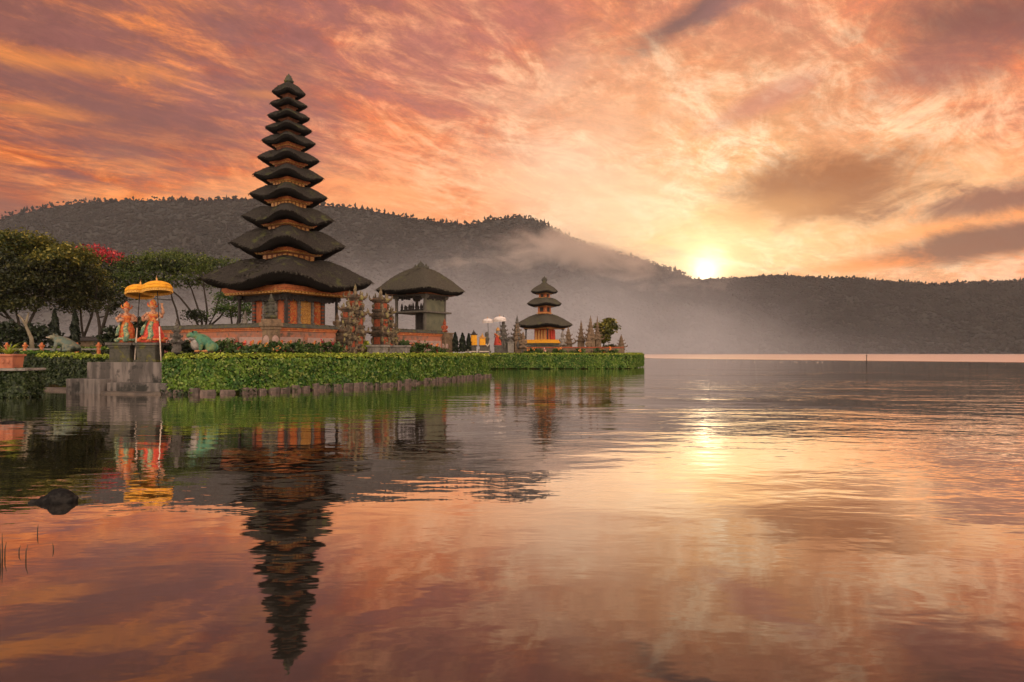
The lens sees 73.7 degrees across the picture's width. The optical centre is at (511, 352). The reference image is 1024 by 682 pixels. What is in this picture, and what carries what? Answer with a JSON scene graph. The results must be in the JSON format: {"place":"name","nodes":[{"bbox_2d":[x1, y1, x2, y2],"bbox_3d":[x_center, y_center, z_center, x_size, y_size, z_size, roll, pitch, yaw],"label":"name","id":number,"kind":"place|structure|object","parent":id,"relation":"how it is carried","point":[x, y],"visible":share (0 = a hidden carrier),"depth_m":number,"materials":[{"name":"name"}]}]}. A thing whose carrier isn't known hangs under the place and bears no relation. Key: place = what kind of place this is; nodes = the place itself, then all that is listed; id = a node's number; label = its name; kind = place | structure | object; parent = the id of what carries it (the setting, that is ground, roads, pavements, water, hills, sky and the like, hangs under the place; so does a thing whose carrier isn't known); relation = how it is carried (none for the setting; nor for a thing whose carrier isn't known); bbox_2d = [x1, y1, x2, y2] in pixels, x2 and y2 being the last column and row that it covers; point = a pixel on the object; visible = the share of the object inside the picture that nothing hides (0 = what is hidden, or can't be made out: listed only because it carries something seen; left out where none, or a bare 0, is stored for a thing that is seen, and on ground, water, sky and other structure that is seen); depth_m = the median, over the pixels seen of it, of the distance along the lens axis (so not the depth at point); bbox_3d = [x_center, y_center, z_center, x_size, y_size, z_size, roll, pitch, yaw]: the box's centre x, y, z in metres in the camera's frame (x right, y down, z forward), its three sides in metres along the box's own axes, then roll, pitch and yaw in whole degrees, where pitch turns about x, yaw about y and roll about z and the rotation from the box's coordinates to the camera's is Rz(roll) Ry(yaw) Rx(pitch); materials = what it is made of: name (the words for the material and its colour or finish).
{"place":"outdoors","nodes":[
{"label":"outdoors","id":0,"kind":"place"},
{"bbox_2d":[44,387,162,394],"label":"shore","id":1,"kind":"structure","parent":0,"point":[61,389],"depth_m":29.96,"materials":[{"name":"stone"}]},
{"bbox_2d":[66,362,167,393],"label":"landing wall","id":2,"kind":"structure","parent":1,"relation":"on","point":[124,376],"depth_m":30.43,"materials":[{"name":"concrete"}]},
{"bbox_2d":[124,281,154,359],"bbox_3d":[-17.379,-1.472,31.826,1.256,3.956,1.310,0,0,0],"label":"umbrella","id":3,"kind":"object","parent":2,"relation":"on","point":[133,291],"visible":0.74,"depth_m":31.55,"materials":[{"name":"yellow fabric"}]},
{"bbox_2d":[141,275,172,360],"bbox_3d":[-16.239,-1.530,31.256,1.326,4.068,1.287,0,0,0],"label":"umbrella","id":4,"kind":"object","parent":2,"relation":"on","point":[156,287],"visible":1,"depth_m":31.00,"materials":[{"name":"yellow fabric"}]},
{"bbox_2d":[0,200,865,353],"bbox_3d":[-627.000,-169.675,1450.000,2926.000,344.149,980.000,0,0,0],"label":"mountain","id":5,"kind":"structure","parent":0,"point":[46,316],"depth_m":1289.16,"materials":[{"name":"plant"}]},
{"bbox_2d":[0,194,870,353],"bbox_3d":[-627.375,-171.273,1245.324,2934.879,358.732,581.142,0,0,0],"label":"forest","id":6,"kind":"object","parent":5,"relation":"on","point":[736,304],"visible":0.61,"depth_m":1343.85,"materials":[{"name":"green plant"}]},
{"bbox_2d":[485,332,490,352],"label":"stone column","id":7,"kind":"structure","parent":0,"point":[487,346],"depth_m":79.34,"materials":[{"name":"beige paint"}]},
{"bbox_2d":[0,354,1023,681],"bbox_3d":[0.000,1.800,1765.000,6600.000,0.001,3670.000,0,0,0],"label":"lake","id":8,"kind":"structure","parent":0,"point":[756,518],"depth_m":7.00,"materials":[{"name":"liquid"}]},
{"bbox_2d":[0,367,46,397],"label":"hedge","id":9,"kind":"object","parent":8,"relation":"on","point":[20,382],"visible":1,"depth_m":27.47,"materials":[{"name":"green plant"}]},
{"bbox_2d":[0,354,26,367],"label":"plant pot","id":10,"kind":"object","parent":9,"relation":"on","point":[11,360],"visible":0.92,"depth_m":27.63,"materials":[{"name":"ceramic"}]},
{"bbox_2d":[0,343,29,353],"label":"potted plant","id":11,"kind":"object","parent":10,"relation":"on","point":[9,351],"visible":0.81,"depth_m":27.93,"materials":[{"name":"green plant"}]},
{"bbox_2d":[28,488,78,503],"bbox_3d":[-5.554,1.766,8.245,0.549,0.255,0.264,0,0,-4],"label":"rock","id":12,"kind":"object","parent":8,"relation":"in","point":[58,496],"visible":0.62,"depth_m":8.17,"materials":[{"name":"stone"}]},
{"bbox_2d":[188,388,199,394],"bbox_3d":[-13.727,1.723,29.545,0.465,0.443,0.376,2,-3,-1],"label":"edging stone","id":13,"kind":"object","parent":8,"relation":"in","point":[195,391],"visible":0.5,"depth_m":29.39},
{"bbox_2d":[200,390,215,394],"bbox_3d":[-13.209,1.819,29.690,0.730,0.438,0.388,-2,-1,-25],"label":"edging stone","id":14,"kind":"object","parent":8,"relation":"in","point":[205,392],"visible":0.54,"depth_m":29.55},
{"bbox_2d":[219,390,235,393],"bbox_3d":[-12.528,1.782,30.061,0.723,0.326,0.388,3,-2,-39],"label":"edging stone","id":15,"kind":"object","parent":8,"relation":"in","point":[227,392],"visible":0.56,"depth_m":29.93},
{"bbox_2d":[266,387,279,391],"bbox_3d":[-11.036,1.810,31.522,0.410,0.464,0.527,2,4,35],"label":"edging stone","id":16,"kind":"object","parent":8,"relation":"in","point":[275,389],"visible":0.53,"depth_m":31.40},
{"bbox_2d":[290,385,300,390],"bbox_3d":[-10.318,1.702,32.473,0.388,0.344,0.554,-3,0,34],"label":"edging stone","id":17,"kind":"object","parent":8,"relation":"in","point":[297,387],"visible":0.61,"depth_m":32.35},
{"bbox_2d":[310,383,318,389],"bbox_3d":[-9.659,1.696,33.346,0.410,0.444,0.346,-1,0,33],"label":"edging stone","id":18,"kind":"object","parent":8,"relation":"in","point":[316,386],"visible":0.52,"depth_m":33.21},
{"bbox_2d":[160,373,488,394],"bbox_3d":[-7.065,1.700,40.115,3.828,0.439,26.533,0,0,32],"label":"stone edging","id":19,"kind":"object","parent":8,"relation":"in","point":[185,393],"visible":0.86,"depth_m":31.91,"materials":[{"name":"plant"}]},
{"bbox_2d":[342,383,352,387],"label":"edging stone","id":20,"kind":"object","parent":8,"relation":"in","point":[347,385],"visible":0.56,"depth_m":34.83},
{"bbox_2d":[353,382,362,387],"bbox_3d":[-8.086,1.781,35.488,0.410,0.489,0.685,-4,0,36],"label":"edging stone","id":21,"kind":"object","parent":8,"relation":"in","point":[358,385],"visible":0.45,"depth_m":35.35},
{"bbox_2d":[0,0,1023,284],"label":"sky","id":22,"kind":"structure","parent":0,"point":[880,139],"materials":[{"name":"orange"}]},
{"bbox_2d":[490,367,624,368],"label":"island ground","id":23,"kind":"structure","parent":0,"point":[552,368],"depth_m":78.60,"materials":[{"name":"plant"}]},
{"bbox_2d":[452,332,458,351],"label":"conifer","id":24,"kind":"object","parent":23,"relation":"on","point":[455,342],"visible":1,"depth_m":71.82,"materials":[{"name":"green plant"}]},
{"bbox_2d":[458,332,466,351],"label":"conifer","id":25,"kind":"object","parent":23,"relation":"on","point":[462,344],"visible":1,"depth_m":71.83,"materials":[{"name":"green plant"}]},
{"bbox_2d":[466,333,471,350],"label":"conifer","id":26,"kind":"object","parent":23,"relation":"on","point":[468,343],"visible":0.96,"depth_m":74.07,"materials":[{"name":"green plant"}]},
{"bbox_2d":[457,349,490,354],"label":"fence","id":27,"kind":"object","parent":23,"relation":"on","point":[468,351],"visible":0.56,"depth_m":73.17,"materials":[{"name":"stone"}]},
{"bbox_2d":[470,330,477,352],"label":"offering shrine","id":28,"kind":"object","parent":23,"relation":"on","point":[474,345],"visible":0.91,"depth_m":74.71,"materials":[{"name":"fabric"}]},
{"bbox_2d":[493,345,502,352],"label":"pedestal","id":29,"kind":"object","parent":23,"relation":"on","point":[497,348],"visible":0.71,"depth_m":79.24,"materials":[{"name":"stone"}]},
{"bbox_2d":[494,327,501,344],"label":"statue","id":30,"kind":"object","parent":29,"relation":"on","point":[497,334],"visible":0.99,"depth_m":79.43,"materials":[{"name":"stone"}]},
{"bbox_2d":[499,316,510,352],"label":"stone shrine","id":31,"kind":"object","parent":23,"relation":"on","point":[504,338],"visible":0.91,"depth_m":79.66,"materials":[{"name":"stone"}]},
{"bbox_2d":[494,314,505,332],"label":"umbrella","id":32,"kind":"object","parent":31,"relation":"on","point":[499,318],"visible":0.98,"depth_m":79.58,"materials":[{"name":"white fabric"}]},
{"bbox_2d":[506,339,514,352],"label":"pillar","id":33,"kind":"structure","parent":23,"relation":"on","point":[510,345],"depth_m":79.46,"materials":[{"name":"stone"}]},
{"bbox_2d":[508,316,525,352],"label":"stone shrine","id":34,"kind":"object","parent":23,"relation":"on","point":[516,336],"visible":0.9,"depth_m":80.61,"materials":[{"name":"stone"}]},
{"bbox_2d":[533,348,549,352],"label":"flowering plant","id":35,"kind":"object","parent":23,"relation":"on","point":[536,350],"visible":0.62,"depth_m":79.26,"materials":[{"name":"green plant"}]},
{"bbox_2d":[519,276,572,352],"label":"pagoda","id":36,"kind":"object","parent":23,"relation":"on","point":[544,322],"visible":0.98,"depth_m":100.79,"materials":[{"name":"orange wood"}]},
{"bbox_2d":[552,347,566,352],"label":"flowering plant","id":37,"kind":"object","parent":23,"relation":"on","point":[555,350],"visible":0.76,"depth_m":79.35,"materials":[{"name":"green plant"}]},
{"bbox_2d":[559,330,566,345],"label":"statue","id":38,"kind":"object","parent":23,"relation":"on","point":[562,339],"visible":1,"depth_m":81.30,"materials":[{"name":"stone"}]},
{"bbox_2d":[487,352,644,368],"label":"hedge","id":39,"kind":"object","parent":23,"relation":"on","point":[590,360],"visible":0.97,"depth_m":78.00,"materials":[{"name":"green plant"}]},
{"bbox_2d":[564,327,575,346],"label":"stone shrine","id":40,"kind":"object","parent":23,"relation":"on","point":[568,342],"visible":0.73,"depth_m":85.77,"materials":[{"name":"stone"}]},
{"bbox_2d":[523,347,623,354],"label":"boundary wall","id":41,"kind":"structure","parent":23,"relation":"on","point":[588,349],"depth_m":80.42,"materials":[{"name":"brick"}]},
{"bbox_2d":[519,332,526,348],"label":"statue","id":42,"kind":"object","parent":41,"relation":"on","point":[522,342],"visible":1,"depth_m":80.29,"materials":[{"name":"stone"}]},
{"bbox_2d":[569,348,586,352],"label":"flowering plant","id":43,"kind":"object","parent":23,"relation":"on","point":[577,350],"visible":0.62,"depth_m":79.25,"materials":[{"name":"green plant"}]},
{"bbox_2d":[574,322,585,346],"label":"stone spire","id":44,"kind":"structure","parent":23,"relation":"on","point":[580,340],"depth_m":85.78,"materials":[{"name":"stone"}]},
{"bbox_2d":[585,334,592,346],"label":"statue","id":45,"kind":"object","parent":23,"relation":"on","point":[588,343],"visible":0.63,"depth_m":82.32,"materials":[{"name":"stone"}]},
{"bbox_2d":[582,315,598,346],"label":"stone spire","id":46,"kind":"structure","parent":23,"relation":"on","point":[590,330],"depth_m":84.75,"materials":[{"name":"stone"}]},
{"bbox_2d":[594,316,604,346],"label":"stone spire","id":47,"kind":"structure","parent":23,"relation":"on","point":[598,341],"depth_m":86.22,"materials":[{"name":"stone"}]},
{"bbox_2d":[592,317,621,346],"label":"tree","id":48,"kind":"object","parent":23,"relation":"on","point":[608,325],"visible":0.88,"depth_m":88.67,"materials":[{"name":"green plant"}]},
{"bbox_2d":[615,334,627,352],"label":"stone spire","id":49,"kind":"structure","parent":23,"relation":"on","point":[621,343],"depth_m":86.81,"materials":[{"name":"stone"}]},
{"bbox_2d":[709,278,1023,353],"bbox_3d":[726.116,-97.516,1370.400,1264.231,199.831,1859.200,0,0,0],"label":"hillside","id":50,"kind":"structure","parent":0,"point":[926,321],"depth_m":1378.70,"materials":[{"name":"plant"}]},
{"bbox_2d":[694,272,1023,353],"bbox_3d":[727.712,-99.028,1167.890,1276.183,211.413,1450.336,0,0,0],"label":"forest","id":51,"kind":"object","parent":50,"relation":"on","point":[966,292],"visible":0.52,"depth_m":1435.39,"materials":[{"name":"green plant"}]},
{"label":"island ground","id":52,"kind":"structure","parent":0,"visible":0},
{"bbox_2d":[0,318,33,353],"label":"shrub","id":53,"kind":"object","parent":52,"relation":"on","point":[5,326],"visible":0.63,"depth_m":62.52,"materials":[{"name":"green plant"}]},
{"bbox_2d":[17,312,34,350],"bbox_3d":[-29.662,-1.228,41.553,1.302,2.473,0.354,0,0,9],"label":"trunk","id":54,"kind":"object","parent":52,"relation":"on","point":[31,339],"visible":0.93,"depth_m":41.46,"materials":[{"name":"brown plant"}]},
{"bbox_2d":[3,322,65,351],"bbox_3d":[-44.569,-1.136,63.994,5.015,3.564,4.353,0,0,0],"label":"shrub","id":55,"kind":"object","parent":52,"relation":"on","point":[41,333],"visible":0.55,"depth_m":63.12,"materials":[{"name":"green plant"}]},
{"bbox_2d":[18,349,62,367],"bbox_3d":[-26.700,0.632,38.627,2.127,1.760,1.284,0,0,0],"label":"hedge","id":56,"kind":"object","parent":52,"relation":"on","point":[28,360],"visible":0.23,"depth_m":38.26,"materials":[{"name":"green plant"}]},
{"bbox_2d":[3,342,101,354],"bbox_3d":[-27.222,-0.055,40.404,5.900,1.150,0.220,0,0,2],"label":"fence","id":57,"kind":"object","parent":52,"relation":"on","point":[42,346],"visible":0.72,"depth_m":40.37,"materials":[{"name":"orange brick"}]},
{"bbox_2d":[48,309,60,346],"bbox_3d":[-41.532,-2.241,62.015,1.086,3.614,1.090,0,0,0],"label":"conifer","id":58,"kind":"object","parent":52,"relation":"on","point":[54,325],"visible":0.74,"depth_m":61.80,"materials":[{"name":"green plant"}]},
{"bbox_2d":[0,225,120,329],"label":"tree","id":59,"kind":"object","parent":52,"relation":"on","point":[46,262],"visible":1,"depth_m":67.99,"materials":[{"name":"green plant"}]},
{"bbox_2d":[69,308,81,345],"bbox_3d":[-40.006,-2.263,62.498,1.054,3.645,1.050,0,0,0],"label":"conifer","id":60,"kind":"object","parent":52,"relation":"on","point":[75,332],"visible":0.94,"depth_m":62.33,"materials":[{"name":"green plant"}]},
{"bbox_2d":[48,346,108,354],"bbox_3d":[-26.383,0.135,42.389,5.048,1.259,1.206,0,0,11],"label":"hedge","id":61,"kind":"object","parent":52,"relation":"on","point":[104,350],"visible":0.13,"depth_m":41.86,"materials":[{"name":"green plant"}]},
{"bbox_2d":[49,263,124,335],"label":"tree","id":62,"kind":"object","parent":52,"relation":"on","point":[103,293],"visible":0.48,"depth_m":74.66,"materials":[{"name":"green plant"}]},
{"bbox_2d":[70,353,108,378],"bbox_3d":[-20.657,0.932,34.539,3.404,1.873,1.405,0,0,21],"label":"hedge","id":63,"kind":"object","parent":52,"relation":"on","point":[79,365],"visible":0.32,"depth_m":34.40,"materials":[{"name":"green plant"}]},
{"bbox_2d":[66,336,116,346],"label":"boundary wall","id":64,"kind":"structure","parent":52,"relation":"on","point":[87,341],"depth_m":66.64,"materials":[{"name":"stone"}]},
{"bbox_2d":[76,243,133,334],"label":"tree","id":65,"kind":"object","parent":52,"relation":"on","point":[108,257],"visible":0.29,"depth_m":87.79,"materials":[{"name":"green plant"}]},
{"bbox_2d":[93,325,118,346],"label":"shrub","id":66,"kind":"object","parent":52,"relation":"on","point":[109,336],"visible":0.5,"depth_m":65.24,"materials":[{"name":"green plant"}]},
{"bbox_2d":[105,342,136,361],"bbox_3d":[-17.891,0.027,31.700,1.276,1.004,1.232,0,0,6],"label":"pedestal","id":67,"kind":"object","parent":52,"relation":"on","point":[122,352],"visible":0.69,"depth_m":31.18,"materials":[{"name":"stone"}]},
{"bbox_2d":[114,301,137,342],"bbox_3d":[-17.849,-1.435,31.605,0.869,1.920,0.908,0,0,15],"label":"statue","id":68,"kind":"object","parent":67,"relation":"on","point":[125,330],"visible":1,"depth_m":31.50,"materials":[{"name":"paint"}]},
{"bbox_2d":[132,316,145,337],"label":"shrub","id":69,"kind":"object","parent":52,"relation":"on","point":[141,323],"visible":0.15,"depth_m":64.44,"materials":[{"name":"green plant"}]},
{"bbox_2d":[133,343,168,361],"bbox_3d":[-16.564,0.028,31.400,1.137,0.998,1.098,0,0,6],"label":"pedestal","id":70,"kind":"object","parent":52,"relation":"on","point":[147,352],"visible":0.69,"depth_m":30.94,"materials":[{"name":"stone"}]},
{"bbox_2d":[137,299,167,342],"bbox_3d":[-16.459,-1.478,31.321,1.183,2.014,1.179,0,0,23],"label":"statue","id":71,"kind":"object","parent":70,"relation":"on","point":[149,332],"visible":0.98,"depth_m":31.17,"materials":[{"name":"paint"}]},
{"bbox_2d":[163,338,171,353],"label":"flowering plant","id":72,"kind":"object","parent":52,"relation":"on","point":[168,348],"visible":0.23,"depth_m":31.56,"materials":[{"name":"green plant"}]},
{"bbox_2d":[108,247,239,324],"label":"tree","id":73,"kind":"object","parent":52,"relation":"on","point":[161,263],"visible":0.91,"depth_m":82.64,"materials":[{"name":"green plant"}]},
{"bbox_2d":[168,319,184,352],"bbox_3d":[-15.187,-0.519,30.889,0.609,2.073,0.611,0,0,42],"label":"stone shrine","id":74,"kind":"object","parent":52,"relation":"on","point":[176,341],"visible":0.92,"depth_m":30.80,"materials":[{"name":"stone"}]},
{"bbox_2d":[170,340,193,351],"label":"flowering plant","id":75,"kind":"object","parent":52,"relation":"on","point":[186,346],"visible":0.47,"depth_m":31.64,"materials":[{"name":"green plant"}]},
{"bbox_2d":[174,352,213,357],"bbox_3d":[-14.160,0.312,30.600,1.460,0.675,1.600,0,0,-14],"label":"frog pedestal","id":76,"kind":"object","parent":52,"relation":"on","point":[177,353],"visible":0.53,"depth_m":29.83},
{"bbox_2d":[186,331,218,351],"bbox_3d":[-14.035,-0.519,30.898,1.296,0.962,1.148,0,0,-14],"label":"frog statue","id":77,"kind":"object","parent":76,"relation":"on","point":[199,342],"visible":1,"depth_m":30.63,"materials":[{"name":"stone"}]},
{"bbox_2d":[161,323,261,353],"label":"boundary wall","id":78,"kind":"structure","parent":52,"relation":"on","point":[250,333],"depth_m":55.18,"materials":[{"name":"brick"}]},
{"bbox_2d":[215,337,238,353],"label":"flowering plant","id":79,"kind":"object","parent":52,"relation":"on","point":[223,344],"visible":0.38,"depth_m":54.02,"materials":[{"name":"green plant"}]},
{"bbox_2d":[206,289,251,323],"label":"tree","id":80,"kind":"object","parent":52,"relation":"on","point":[232,309],"visible":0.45,"depth_m":81.16,"materials":[{"name":"green plant"}]},
{"bbox_2d":[223,340,249,353],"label":"flowering plant","id":81,"kind":"object","parent":52,"relation":"on","point":[233,348],"visible":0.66,"depth_m":51.54,"materials":[{"name":"green plant"}]},
{"bbox_2d":[237,342,264,356],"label":"flowering plant","id":82,"kind":"object","parent":52,"relation":"on","point":[254,348],"visible":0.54,"depth_m":50.54,"materials":[{"name":"green plant"}]},
{"bbox_2d":[259,319,282,345],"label":"statue pillar","id":83,"kind":"structure","parent":52,"relation":"on","point":[270,328],"depth_m":51.89,"materials":[{"name":"stone"}]},
{"bbox_2d":[264,294,276,318],"bbox_3d":[-18.439,-3.572,52.221,0.987,1.969,0.825,0,0,-5],"label":"statue","id":84,"kind":"object","parent":83,"relation":"on","point":[271,309],"visible":0.99,"depth_m":52.09,"materials":[{"name":"stone"}]},
{"bbox_2d":[258,340,288,353],"bbox_3d":[-17.591,-0.201,50.379,2.358,1.562,2.083,0,0,0],"label":"flowering plant","id":85,"kind":"object","parent":52,"relation":"on","point":[274,346],"visible":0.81,"depth_m":50.06,"materials":[{"name":"green plant"}]},
{"bbox_2d":[198,74,374,324],"bbox_3d":[-20.291,-12.083,62.108,12.206,26.626,12.188,0,0,30],"label":"pagoda","id":86,"kind":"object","parent":52,"relation":"on","point":[288,246],"visible":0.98,"depth_m":60.37,"materials":[{"name":"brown wood"}]},
{"bbox_2d":[241,311,247,322],"bbox_3d":[-23.575,-2.949,60.198,0.805,1.608,0.674,0,0,40],"label":"statue","id":87,"kind":"object","parent":86,"relation":"on","point":[245,315],"visible":0.41,"depth_m":60.11,"materials":[{"name":"stone"}]},
{"bbox_2d":[280,339,309,353],"bbox_3d":[-16.691,-0.281,51.849,2.699,1.632,2.211,0,0,0],"label":"flowering plant","id":88,"kind":"object","parent":52,"relation":"on","point":[295,346],"visible":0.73,"depth_m":51.70,"materials":[{"name":"green plant"}]},
{"bbox_2d":[280,323,338,351],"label":"boundary wall","id":89,"kind":"structure","parent":52,"relation":"on","point":[307,333],"depth_m":55.74,"materials":[{"name":"brick"}]},
{"bbox_2d":[301,341,323,353],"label":"flowering plant","id":90,"kind":"object","parent":52,"relation":"on","point":[315,348],"visible":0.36,"depth_m":53.40,"materials":[{"name":"green plant"}]},
{"bbox_2d":[160,351,491,393],"bbox_3d":[-7.376,0.984,40.530,4.233,2.139,26.564,0,0,29],"label":"hedge","id":91,"kind":"object","parent":52,"relation":"on","point":[185,372],"visible":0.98,"depth_m":32.94,"materials":[{"name":"green plant"}]},
{"bbox_2d":[320,339,348,352],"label":"flowering plant","id":92,"kind":"object","parent":52,"relation":"on","point":[331,344],"visible":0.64,"depth_m":55.59,"materials":[{"name":"green plant"}]},
{"bbox_2d":[336,284,368,353],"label":"split gate","id":93,"kind":"structure","parent":52,"relation":"on","point":[351,333],"depth_m":59.58,"materials":[{"name":"stone"}]},
{"bbox_2d":[368,287,399,351],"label":"split gate","id":94,"kind":"structure","parent":52,"relation":"on","point":[383,332],"depth_m":63.06,"materials":[{"name":"stone"}]},
{"bbox_2d":[366,345,410,353],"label":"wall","id":95,"kind":"structure","parent":52,"relation":"on","point":[371,349],"depth_m":59.53,"materials":[{"name":"stone"}]},
{"bbox_2d":[398,340,417,352],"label":"flowering plant","id":96,"kind":"object","parent":52,"relation":"on","point":[407,342],"visible":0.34,"depth_m":65.14,"materials":[{"name":"green plant"}]},
{"bbox_2d":[393,328,443,352],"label":"boundary wall","id":97,"kind":"structure","parent":52,"relation":"on","point":[433,337],"depth_m":68.89,"materials":[{"name":"brick"}]},
{"bbox_2d":[376,261,464,352],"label":"pavilion","id":98,"kind":"structure","parent":52,"relation":"on","point":[434,290],"depth_m":72.90,"materials":[{"name":"stone"}]},
{"bbox_2d":[413,340,432,352],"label":"flowering plant","id":99,"kind":"object","parent":52,"relation":"on","point":[423,347],"visible":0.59,"depth_m":67.54,"materials":[{"name":"green plant"}]},
{"bbox_2d":[430,346,449,352],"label":"flowering plant","id":100,"kind":"object","parent":52,"relation":"on","point":[437,349],"visible":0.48,"depth_m":70.01,"materials":[{"name":"green plant"}]},
{"bbox_2d":[442,332,449,351],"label":"statue pillar","id":101,"kind":"structure","parent":52,"relation":"on","point":[445,339],"depth_m":71.86,"materials":[{"name":"stone"}]},
{"bbox_2d":[441,319,447,331],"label":"statue","id":102,"kind":"object","parent":101,"relation":"on","point":[444,327],"visible":1,"depth_m":72.03,"materials":[{"name":"stone"}]},
{"bbox_2d":[479,333,485,353],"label":"offering shrine","id":103,"kind":"object","parent":52,"relation":"on","point":[482,344],"visible":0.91,"depth_m":74.72,"materials":[{"name":"stone"}]},
{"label":"shore ground","id":104,"kind":"structure","parent":0,"visible":0},
{"bbox_2d":[33,351,87,386],"bbox_3d":[-24.101,0.930,36.576,3.126,2.044,1.390,0,0,21],"label":"hedge","id":105,"kind":"object","parent":104,"relation":"on","point":[57,366],"visible":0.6,"depth_m":36.10,"materials":[{"name":"green plant"}]},
{"bbox_2d":[46,333,80,351],"bbox_3d":[-24.484,-0.560,37.296,1.714,0.999,1.037,0,0,-8],"label":"toad statue","id":106,"kind":"object","parent":105,"relation":"on","point":[64,344],"visible":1,"depth_m":37.00,"materials":[{"name":"green stone"}]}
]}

